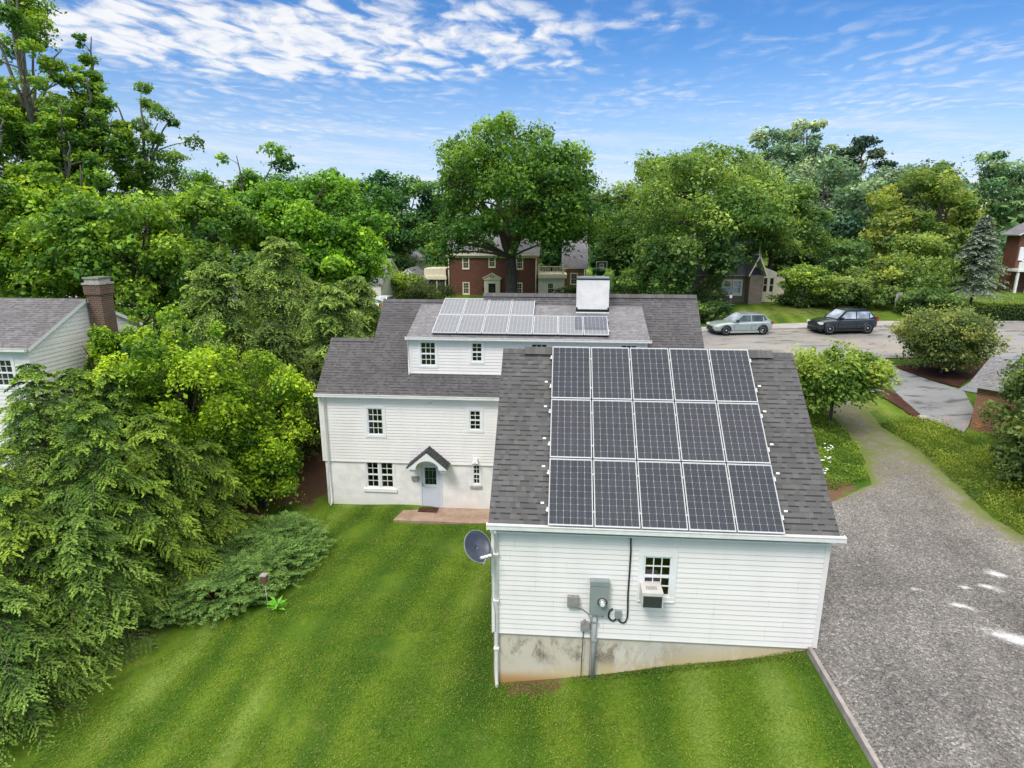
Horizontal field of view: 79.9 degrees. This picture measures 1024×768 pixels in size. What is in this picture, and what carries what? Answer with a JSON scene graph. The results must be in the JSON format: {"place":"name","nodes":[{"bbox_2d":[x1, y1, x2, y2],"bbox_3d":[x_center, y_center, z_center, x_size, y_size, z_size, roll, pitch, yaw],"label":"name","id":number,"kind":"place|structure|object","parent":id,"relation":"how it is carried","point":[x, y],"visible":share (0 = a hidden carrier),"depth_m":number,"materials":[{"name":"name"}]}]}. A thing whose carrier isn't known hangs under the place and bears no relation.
{"place":"outdoors","nodes":[
{"label":"outdoors","id":0,"kind":"place"},
{"bbox_2d":[393,507,489,523],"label":"patio slab","id":1,"kind":"structure","parent":0,"point":[443,515],"depth_m":24.98,"materials":[{"name":"brown concrete"}]},
{"bbox_2d":[0,251,1023,767],"bbox_3d":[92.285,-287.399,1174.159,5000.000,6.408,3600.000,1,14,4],"label":"ground","id":2,"kind":"structure","parent":0,"point":[314,505],"depth_m":15.02,"materials":[{"name":"green plant"}]},
{"bbox_2d":[0,99,70,297],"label":"tulip tree","id":3,"kind":"object","parent":2,"relation":"on","point":[10,169],"visible":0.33,"depth_m":36.60,"materials":[{"name":"green plant"}]},
{"bbox_2d":[0,448,71,613],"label":"hemlock tree","id":4,"kind":"object","parent":2,"relation":"on","point":[7,476],"visible":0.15,"depth_m":17.29,"materials":[{"name":"green plant"}]},
{"bbox_2d":[0,182,85,297],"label":"yard tree","id":5,"kind":"object","parent":2,"relation":"on","point":[3,287],"visible":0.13,"depth_m":36.03,"materials":[{"name":"green plant"}]},
{"bbox_2d":[0,0,103,194],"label":"tulip tree","id":6,"kind":"object","parent":2,"relation":"on","point":[23,104],"visible":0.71,"depth_m":38.68,"materials":[{"name":"green plant"}]},
{"bbox_2d":[0,575,115,767],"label":"hemlock tree","id":7,"kind":"object","parent":2,"relation":"on","point":[10,644],"visible":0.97,"depth_m":14.38,"materials":[{"name":"green plant"}]},
{"bbox_2d":[0,483,116,708],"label":"hemlock tree","id":8,"kind":"object","parent":2,"relation":"on","point":[15,526],"visible":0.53,"depth_m":15.80,"materials":[{"name":"green plant"}]},
{"bbox_2d":[19,102,113,298],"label":"tulip tree","id":9,"kind":"object","parent":2,"relation":"on","point":[66,143],"visible":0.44,"depth_m":38.67,"materials":[{"name":"green plant"}]},
{"bbox_2d":[0,363,133,576],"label":"hemlock tree","id":10,"kind":"object","parent":2,"relation":"on","point":[36,409],"visible":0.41,"depth_m":18.25,"materials":[{"name":"green plant"}]},
{"bbox_2d":[0,276,142,506],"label":"neighbour house","id":11,"kind":"structure","parent":2,"relation":"on","point":[50,334],"depth_m":22.65,"materials":[{"name":"white plastic"}]},
{"bbox_2d":[0,165,145,307],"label":"yard tree","id":12,"kind":"object","parent":2,"relation":"on","point":[47,279],"visible":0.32,"depth_m":35.27,"materials":[{"name":"green plant"}]},
{"bbox_2d":[9,367,168,527],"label":"hemlock tree","id":13,"kind":"object","parent":2,"relation":"on","point":[75,382],"visible":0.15,"depth_m":20.76,"materials":[{"name":"green plant"}]},
{"bbox_2d":[18,513,164,704],"bbox_3d":[-11.727,5.837,17.074,4.069,4.900,4.557,12,18,39],"label":"hemlock tree","id":14,"kind":"object","parent":2,"relation":"on","point":[68,552],"visible":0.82,"depth_m":16.26,"materials":[{"name":"green plant"}]},
{"bbox_2d":[9,484,182,662],"bbox_3d":[-12.390,5.406,17.826,4.882,5.250,4.360,5,15,18],"label":"hemlock tree","id":15,"kind":"object","parent":2,"relation":"on","point":[53,503],"visible":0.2,"depth_m":17.16,"materials":[{"name":"green plant"}]},
{"bbox_2d":[55,31,148,312],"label":"tulip tree","id":16,"kind":"object","parent":2,"relation":"on","point":[97,105],"visible":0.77,"depth_m":40.83,"materials":[{"name":"green plant"}]},
{"bbox_2d":[75,323,151,459],"bbox_3d":[-15.084,1.413,23.907,3.384,7.627,2.606,1,14,4],"label":"vine thicket","id":17,"kind":"object","parent":2,"relation":"on","point":[99,342],"visible":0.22,"depth_m":22.97,"materials":[{"name":"green plant"}]},
{"bbox_2d":[14,186,218,331],"bbox_3d":[-22.921,-5.784,37.061,10.002,11.562,10.324,-5,15,-20],"label":"yard tree","id":18,"kind":"object","parent":2,"relation":"on","point":[104,244],"visible":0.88,"depth_m":33.68,"materials":[{"name":"green plant"}]},
{"bbox_2d":[36,397,205,628],"bbox_3d":[-12.353,4.002,18.361,4.342,7.348,5.041,6,15,23],"label":"hemlock tree","id":19,"kind":"object","parent":2,"relation":"on","point":[81,414],"visible":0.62,"depth_m":17.71,"materials":[{"name":"green plant"}]},
{"bbox_2d":[68,370,189,561],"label":"hemlock tree","id":20,"kind":"object","parent":2,"relation":"on","point":[111,393],"visible":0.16,"depth_m":20.96,"materials":[{"name":"green plant"}]},
{"bbox_2d":[107,81,209,335],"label":"leaning tree","id":21,"kind":"object","parent":2,"relation":"on","point":[149,169],"visible":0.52,"depth_m":43.40,"materials":[{"name":"green plant"}]},
{"bbox_2d":[106,296,214,489],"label":"tree","id":22,"kind":"object","parent":2,"relation":"on","point":[131,331],"visible":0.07,"depth_m":23.73,"materials":[{"name":"green plant"}]},
{"bbox_2d":[108,470,222,626],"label":"hemlock tree","id":23,"kind":"object","parent":2,"relation":"on","point":[165,504],"visible":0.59,"depth_m":18.96,"materials":[{"name":"green plant"}]},
{"bbox_2d":[104,410,249,592],"bbox_3d":[-11.884,4.038,20.946,5.174,6.429,5.291,-1,14,-4],"label":"hemlock tree","id":24,"kind":"object","parent":2,"relation":"on","point":[151,433],"visible":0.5,"depth_m":20.31,"materials":[{"name":"green plant"}]},
{"bbox_2d":[89,301,266,513],"bbox_3d":[-12.516,1.342,23.887,5.782,9.267,7.348,-7,16,-27],"label":"tree","id":25,"kind":"object","parent":2,"relation":"on","point":[150,361],"visible":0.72,"depth_m":22.41,"materials":[{"name":"green plant"}]},
{"bbox_2d":[122,181,296,335],"bbox_3d":[-20.164,-7.486,40.963,9.547,11.895,11.136,14,20,43],"label":"yard tree","id":26,"kind":"object","parent":2,"relation":"on","point":[189,204],"visible":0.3,"depth_m":38.59,"materials":[{"name":"green plant"}]},
{"bbox_2d":[168,260,270,415],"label":"cypress tree","id":27,"kind":"object","parent":2,"relation":"on","point":[219,274],"visible":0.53,"depth_m":29.75,"materials":[{"name":"green plant"}]},
{"bbox_2d":[171,438,267,560],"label":"hemlock tree","id":28,"kind":"object","parent":2,"relation":"on","point":[208,445],"visible":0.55,"depth_m":22.26,"materials":[{"name":"green plant"}]},
{"bbox_2d":[159,243,309,354],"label":"yard tree","id":29,"kind":"object","parent":2,"relation":"on","point":[244,259],"visible":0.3,"depth_m":35.80,"materials":[{"name":"green plant"}]},
{"bbox_2d":[152,344,320,500],"bbox_3d":[-11.516,1.906,25.843,6.940,7.230,5.702,-10,18,-36],"label":"tree","id":30,"kind":"object","parent":2,"relation":"on","point":[298,389],"visible":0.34,"depth_m":24.99,"materials":[{"name":"green plant"}]},
{"bbox_2d":[139,510,337,628],"bbox_3d":[-9.168,5.963,21.064,5.520,1.081,7.428,1,14,4],"label":"juniper cover","id":31,"kind":"object","parent":2,"relation":"on","point":[269,545],"visible":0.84,"depth_m":20.15,"materials":[{"name":"green plant"}]},
{"bbox_2d":[191,142,304,317],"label":"maple tree","id":32,"kind":"object","parent":2,"relation":"on","point":[278,153],"visible":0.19,"depth_m":47.13,"materials":[{"name":"green plant"}]},
{"bbox_2d":[200,409,306,509],"bbox_3d":[-10.855,3.321,25.279,4.182,5.031,4.604,-9,17,-31],"label":"vine thicket","id":33,"kind":"object","parent":2,"relation":"on","point":[270,455],"visible":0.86,"depth_m":24.22,"materials":[{"name":"green plant"}]},
{"bbox_2d":[236,320,321,460],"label":"cypress tree","id":34,"kind":"object","parent":2,"relation":"on","point":[273,332],"visible":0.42,"depth_m":28.00,"materials":[{"name":"green plant"}]},
{"bbox_2d":[235,236,329,428],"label":"cypress tree","id":35,"kind":"object","parent":2,"relation":"on","point":[275,246],"visible":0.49,"depth_m":31.95,"materials":[{"name":"green plant"}]},
{"bbox_2d":[217,167,399,334],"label":"maple tree","id":36,"kind":"object","parent":2,"relation":"on","point":[291,202],"visible":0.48,"depth_m":43.31,"materials":[{"name":"green plant"}]},
{"bbox_2d":[297,283,368,441],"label":"cypress tree","id":37,"kind":"object","parent":2,"relation":"on","point":[323,302],"visible":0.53,"depth_m":30.24,"materials":[{"name":"green plant"}]},
{"bbox_2d":[272,208,399,329],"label":"maple tree","id":38,"kind":"object","parent":2,"relation":"on","point":[360,262],"visible":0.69,"depth_m":41.93,"materials":[{"name":"green plant"}]},
{"bbox_2d":[317,275,382,368],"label":"cypress tree","id":39,"kind":"object","parent":2,"relation":"on","point":[354,285],"visible":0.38,"depth_m":34.02,"materials":[{"name":"green plant"}]},
{"bbox_2d":[323,169,417,260],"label":"dark tree","id":40,"kind":"object","parent":2,"relation":"on","point":[381,176],"visible":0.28,"depth_m":75.89,"materials":[{"name":"green plant"}]},
{"bbox_2d":[372,173,441,269],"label":"dark tree","id":41,"kind":"object","parent":2,"relation":"on","point":[415,188],"visible":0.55,"depth_m":82.19,"materials":[{"name":"green plant"}]},
{"bbox_2d":[424,232,587,294],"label":"brick house","id":42,"kind":"structure","parent":2,"relation":"on","point":[479,273],"depth_m":74.81,"materials":[{"name":"red brick"}]},
{"bbox_2d":[313,276,703,508],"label":"house","id":43,"kind":"structure","parent":2,"relation":"on","point":[387,430],"depth_m":25.28,"materials":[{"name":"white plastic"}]},
{"bbox_2d":[404,108,620,292],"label":"oak tree","id":44,"kind":"object","parent":2,"relation":"on","point":[534,173],"visible":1,"depth_m":56.98,"materials":[{"name":"green plant"}]},
{"bbox_2d":[109,189,1023,268],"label":"wood","id":45,"kind":"object","parent":2,"relation":"on","point":[1004,226],"visible":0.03,"depth_m":92.29,"materials":[{"name":"green plant"}]},
{"bbox_2d":[588,221,644,290],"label":"dark tree","id":46,"kind":"object","parent":2,"relation":"on","point":[622,265],"visible":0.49,"depth_m":72.95,"materials":[{"name":"green plant"}]},
{"bbox_2d":[590,149,716,283],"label":"shade tree","id":47,"kind":"object","parent":2,"relation":"on","point":[618,197],"visible":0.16,"depth_m":69.94,"materials":[{"name":"green plant"}]},
{"bbox_2d":[486,346,846,686],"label":"garage","id":48,"kind":"structure","parent":2,"relation":"on","point":[732,596],"depth_m":14.09,"materials":[{"name":"white plastic"}]},
{"bbox_2d":[589,578,609,678],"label":"electric panel","id":49,"kind":"object","parent":48,"relation":"attached to","point":[599,597],"visible":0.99,"depth_m":13.97,"materials":[{"name":"grey metal"}]},
{"bbox_2d":[545,381,760,392],"bbox_3d":[3.547,0.080,15.497,5.432,0.148,0.288,1,14,4],"label":"mounting rail","id":50,"kind":"object","parent":48,"relation":"attached to","point":[550,386],"visible":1,"depth_m":15.51,"materials":[{"name":"metal"}]},
{"bbox_2d":[551,346,590,398],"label":"solar panel","id":51,"kind":"object","parent":50,"relation":"attached to","point":[571,375],"visible":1,"depth_m":15.79,"materials":[{"name":"black glass"}]},
{"bbox_2d":[591,347,631,399],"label":"solar panel","id":52,"kind":"object","parent":50,"relation":"attached to","point":[611,374],"visible":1,"depth_m":15.72,"materials":[{"name":"black glass"}]},
{"bbox_2d":[630,348,673,400],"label":"solar panel","id":53,"kind":"object","parent":50,"relation":"on","point":[651,374],"visible":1,"depth_m":15.64,"materials":[{"name":"black glass"}]},
{"bbox_2d":[708,349,757,402],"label":"solar panel","id":54,"kind":"object","parent":50,"relation":"on","point":[733,379],"visible":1,"depth_m":15.49,"materials":[{"name":"black glass"}]},
{"bbox_2d":[636,551,677,601],"bbox_3d":[3.317,4.276,14.229,1.230,1.250,0.785,1,14,4],"label":"window","id":55,"kind":"structure","parent":48,"relation":"in","point":[653,565],"depth_m":13.87,"materials":[{"name":"white glass"}]},
{"bbox_2d":[543,437,772,452],"bbox_3d":[3.448,1.455,14.533,5.432,0.148,0.288,1,14,4],"label":"mounting rail","id":56,"kind":"object","parent":48,"relation":"attached to","point":[635,446],"visible":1,"depth_m":14.50,"materials":[{"name":"metal"}]},
{"bbox_2d":[550,399,591,458],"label":"solar panel","id":57,"kind":"object","parent":56,"relation":"attached to","point":[571,432],"visible":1,"depth_m":14.82,"materials":[{"name":"black glass"}]},
{"bbox_2d":[592,400,635,459],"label":"solar panel","id":58,"kind":"object","parent":56,"relation":"attached to","point":[613,431],"visible":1,"depth_m":14.75,"materials":[{"name":"black glass"}]},
{"bbox_2d":[633,401,680,461],"bbox_3d":[3.466,1.109,14.716,0.990,0.038,1.650,1,55,4],"label":"solar panel","id":59,"kind":"object","parent":56,"relation":"on","point":[656,433],"visible":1,"depth_m":14.68,"materials":[{"name":"black glass"}]},
{"bbox_2d":[717,402,770,463],"bbox_3d":[5.498,1.151,14.566,0.990,0.038,1.650,1,55,4],"label":"solar panel","id":60,"kind":"object","parent":56,"relation":"on","point":[743,434],"visible":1,"depth_m":14.53,"materials":[{"name":"black glass"}]},
{"bbox_2d":[541,502,787,520],"bbox_3d":[3.349,2.830,13.569,5.432,0.148,0.288,1,14,4],"label":"mounting rail","id":61,"kind":"object","parent":48,"relation":"attached to","point":[687,515],"visible":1,"depth_m":13.48,"materials":[{"name":"metal"}]},
{"bbox_2d":[548,458,592,526],"bbox_3d":[1.334,2.443,13.902,0.990,0.038,1.650,1,55,4],"label":"solar panel","id":62,"kind":"object","parent":61,"relation":"attached to","point":[570,492],"visible":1,"depth_m":13.86,"materials":[{"name":"glass"}]},
{"bbox_2d":[593,460,639,528],"bbox_3d":[2.350,2.464,13.827,0.990,0.038,1.650,1,55,4],"label":"solar panel","id":63,"kind":"object","parent":61,"relation":"attached to","point":[616,501],"visible":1,"depth_m":13.79,"materials":[{"name":"black glass"}]},
{"bbox_2d":[637,461,687,530],"bbox_3d":[3.367,2.485,13.752,0.990,0.038,1.650,1,55,4],"label":"solar panel","id":64,"kind":"object","parent":61,"relation":"attached to","point":[662,498],"visible":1,"depth_m":13.71,"materials":[{"name":"black glass"}]},
{"bbox_2d":[682,462,735,532],"bbox_3d":[4.383,2.505,13.678,0.990,0.038,1.650,1,55,4],"label":"solar panel","id":65,"kind":"object","parent":61,"relation":"on","point":[708,499],"visible":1,"depth_m":13.64,"materials":[{"name":"black glass"}]},
{"bbox_2d":[727,463,784,533],"bbox_3d":[5.399,2.526,13.603,0.990,0.038,1.650,1,55,4],"label":"solar panel","id":66,"kind":"object","parent":61,"relation":"on","point":[756,505],"visible":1,"depth_m":13.56,"materials":[{"name":"black glass"}]},
{"bbox_2d":[669,348,715,401],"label":"solar panel","id":67,"kind":"object","parent":48,"relation":"on","point":[692,380],"visible":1,"depth_m":15.56,"materials":[{"name":"black glass"}]},
{"bbox_2d":[675,402,724,462],"bbox_3d":[4.482,1.130,14.641,0.990,0.038,1.650,1,55,4],"label":"solar panel","id":68,"kind":"object","parent":48,"relation":"on","point":[699,433],"visible":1,"depth_m":14.60,"materials":[{"name":"black glass"}]},
{"bbox_2d":[571,649,800,683],"bbox_3d":[4.001,6.618,14.298,5.246,1.165,0.271,1,14,4],"label":"grass strip","id":69,"kind":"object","parent":2,"relation":"on","point":[680,666],"depth_m":14.28,"materials":[{"name":"green plant"}]},
{"bbox_2d":[617,226,762,294],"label":"shade tree","id":70,"kind":"object","parent":2,"relation":"on","point":[657,255],"visible":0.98,"depth_m":51.83,"materials":[{"name":"green plant"}]},
{"bbox_2d":[601,140,836,261],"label":"willow oak","id":71,"kind":"object","parent":2,"relation":"on","point":[737,187],"visible":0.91,"depth_m":52.88,"materials":[{"name":"green plant"}]},
{"bbox_2d":[671,234,784,303],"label":"gabled house","id":72,"kind":"structure","parent":2,"relation":"on","point":[754,285],"depth_m":56.19,"materials":[{"name":"wood"}]},
{"bbox_2d":[733,126,820,235],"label":"tall tree","id":73,"kind":"object","parent":2,"relation":"on","point":[780,153],"visible":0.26,"depth_m":84.83,"materials":[{"name":"green plant"}]},
{"bbox_2d":[721,175,837,269],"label":"shade tree","id":74,"kind":"object","parent":2,"relation":"on","point":[769,244],"visible":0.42,"depth_m":56.33,"materials":[{"name":"green plant"}]},
{"bbox_2d":[776,262,838,307],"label":"maple","id":75,"kind":"object","parent":2,"relation":"on","point":[804,276],"visible":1,"depth_m":51.24,"materials":[{"name":"green plant"}]},
{"bbox_2d":[762,118,875,266],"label":"tall tree","id":76,"kind":"object","parent":2,"relation":"on","point":[813,146],"visible":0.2,"depth_m":92.07,"materials":[{"name":"green plant"}]},
{"bbox_2d":[767,155,901,261],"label":"tall tree","id":77,"kind":"object","parent":2,"relation":"on","point":[849,225],"visible":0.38,"depth_m":75.09,"materials":[{"name":"green plant"}]},
{"bbox_2d":[805,396,867,489],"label":"garden weeds","id":78,"kind":"object","parent":2,"relation":"on","point":[848,465],"visible":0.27,"depth_m":24.89,"materials":[{"name":"green plant"}]},
{"bbox_2d":[807,647,882,767],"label":"edging board","id":79,"kind":"object","parent":2,"relation":"on","point":[864,744],"visible":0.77,"depth_m":12.17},
{"bbox_2d":[787,339,904,426],"bbox_3d":[14.504,0.141,27.949,5.376,4.636,6.459,1,14,4],"label":"magnolia shrub","id":80,"kind":"object","parent":2,"relation":"on","point":[824,377],"visible":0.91,"depth_m":26.15,"materials":[{"name":"green plant"}]},
{"bbox_2d":[810,233,881,276],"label":"shrub","id":81,"kind":"object","parent":2,"relation":"on","point":[857,251],"visible":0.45,"depth_m":57.34,"materials":[{"name":"green plant"}]},
{"bbox_2d":[800,272,891,307],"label":"shrub","id":82,"kind":"object","parent":2,"relation":"on","point":[853,290],"visible":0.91,"depth_m":51.26,"materials":[{"name":"green plant"}]},
{"bbox_2d":[817,134,907,257],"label":"pine tree","id":83,"kind":"object","parent":2,"relation":"on","point":[860,143],"visible":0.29,"depth_m":83.53,"materials":[{"name":"green plant"}]},
{"bbox_2d":[840,244,948,303],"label":"shrub","id":84,"kind":"object","parent":2,"relation":"on","point":[888,273],"visible":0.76,"depth_m":53.22,"materials":[{"name":"green plant"}]},
{"bbox_2d":[824,157,986,255],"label":"tall tree","id":85,"kind":"object","parent":2,"relation":"on","point":[884,172],"visible":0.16,"depth_m":77.31,"materials":[{"name":"green plant"}]},
{"bbox_2d":[858,206,965,269],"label":"maple tree","id":86,"kind":"object","parent":2,"relation":"on","point":[878,236],"visible":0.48,"depth_m":61.90,"materials":[{"name":"green plant"}]},
{"bbox_2d":[814,400,1023,767],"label":"gravel drive","id":87,"kind":"structure","parent":2,"relation":"on","point":[919,651],"depth_m":14.96,"materials":[{"name":"grey gravel"}]},
{"bbox_2d":[859,164,996,259],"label":"maple tree","id":88,"kind":"object","parent":2,"relation":"on","point":[944,185],"visible":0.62,"depth_m":63.57,"materials":[{"name":"green plant"}]},
{"bbox_2d":[884,230,973,290],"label":"shrub","id":89,"kind":"object","parent":2,"relation":"on","point":[931,245],"visible":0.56,"depth_m":55.70,"materials":[{"name":"green plant"}]},
{"bbox_2d":[891,285,974,316],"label":"shrub","id":90,"kind":"object","parent":2,"relation":"on","point":[923,298],"visible":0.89,"depth_m":48.94,"materials":[{"name":"green plant"}]},
{"bbox_2d":[895,357,999,386],"bbox_3d":[26.665,-0.723,35.158,7.721,0.572,3.774,-3,14,-12],"label":"mulch bed","id":91,"kind":"object","parent":2,"relation":"on","point":[955,377],"visible":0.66,"depth_m":34.88,"materials":[{"name":"brown soil"}]},
{"bbox_2d":[880,301,1023,373],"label":"island shrub","id":92,"kind":"object","parent":91,"relation":"on","point":[958,339],"visible":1,"depth_m":33.28,"materials":[{"name":"green plant"}]},
{"bbox_2d":[878,415,1023,533],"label":"drive weeds","id":93,"kind":"object","parent":2,"relation":"on","point":[953,454],"visible":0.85,"depth_m":24.06,"materials":[{"name":"green plant"}]},
{"bbox_2d":[943,215,1013,304],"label":"blue spruce","id":94,"kind":"object","parent":2,"relation":"on","point":[983,231],"visible":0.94,"depth_m":54.26,"materials":[{"name":"grey plant"}]},
{"bbox_2d":[945,149,1023,256],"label":"skyline tree","id":95,"kind":"object","parent":2,"relation":"on","point":[1003,183],"visible":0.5,"depth_m":91.83,"materials":[{"name":"green plant"}]},
{"bbox_2d":[968,357,1022,434],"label":"neighbour garage","id":96,"kind":"structure","parent":2,"relation":"on","point":[985,375],"depth_m":27.65,"materials":[{"name":"red brick"}]},
{"bbox_2d":[971,299,1023,320],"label":"hedge","id":97,"kind":"object","parent":2,"relation":"on","point":[1010,310],"visible":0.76,"depth_m":48.29,"materials":[{"name":"green plant"}]},
{"bbox_2d":[976,353,1023,445],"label":"drive shrub","id":98,"kind":"object","parent":2,"relation":"on","point":[1015,386],"visible":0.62,"depth_m":24.20,"materials":[{"name":"green plant"}]},
{"bbox_2d":[985,408,1023,487],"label":"drive shrub","id":99,"kind":"object","parent":2,"relation":"on","point":[1011,463],"visible":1,"depth_m":21.78,"materials":[{"name":"green plant"}]},
{"bbox_2d":[997,223,1023,292],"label":"porch house","id":100,"kind":"structure","parent":2,"relation":"on","point":[1013,257],"depth_m":65.62,"materials":[{"name":"red brick"}]},
{"bbox_2d":[0,0,1023,214],"label":"sky","id":101,"kind":"structure","parent":0,"point":[354,87],"materials":[{"name":"blue"}]},
{"bbox_2d":[246,323,1023,378],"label":"street","id":102,"kind":"structure","parent":0,"point":[876,340],"depth_m":42.36,"materials":[{"name":"grey asphalt"}]},
{"bbox_2d":[706,311,773,335],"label":"hatchback","id":103,"kind":"object","parent":102,"relation":"on","point":[748,322],"visible":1,"depth_m":43.79,"materials":[{"name":"silver metal"}]},
{"bbox_2d":[807,307,878,334],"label":"suv","id":104,"kind":"object","parent":102,"relation":"on","point":[847,319],"visible":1,"depth_m":44.24,"materials":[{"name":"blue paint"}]},
{"bbox_2d":[883,359,972,431],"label":"asphalt driveway","id":105,"kind":"structure","parent":0,"point":[927,397],"depth_m":31.45,"materials":[{"name":"grey asphalt"}]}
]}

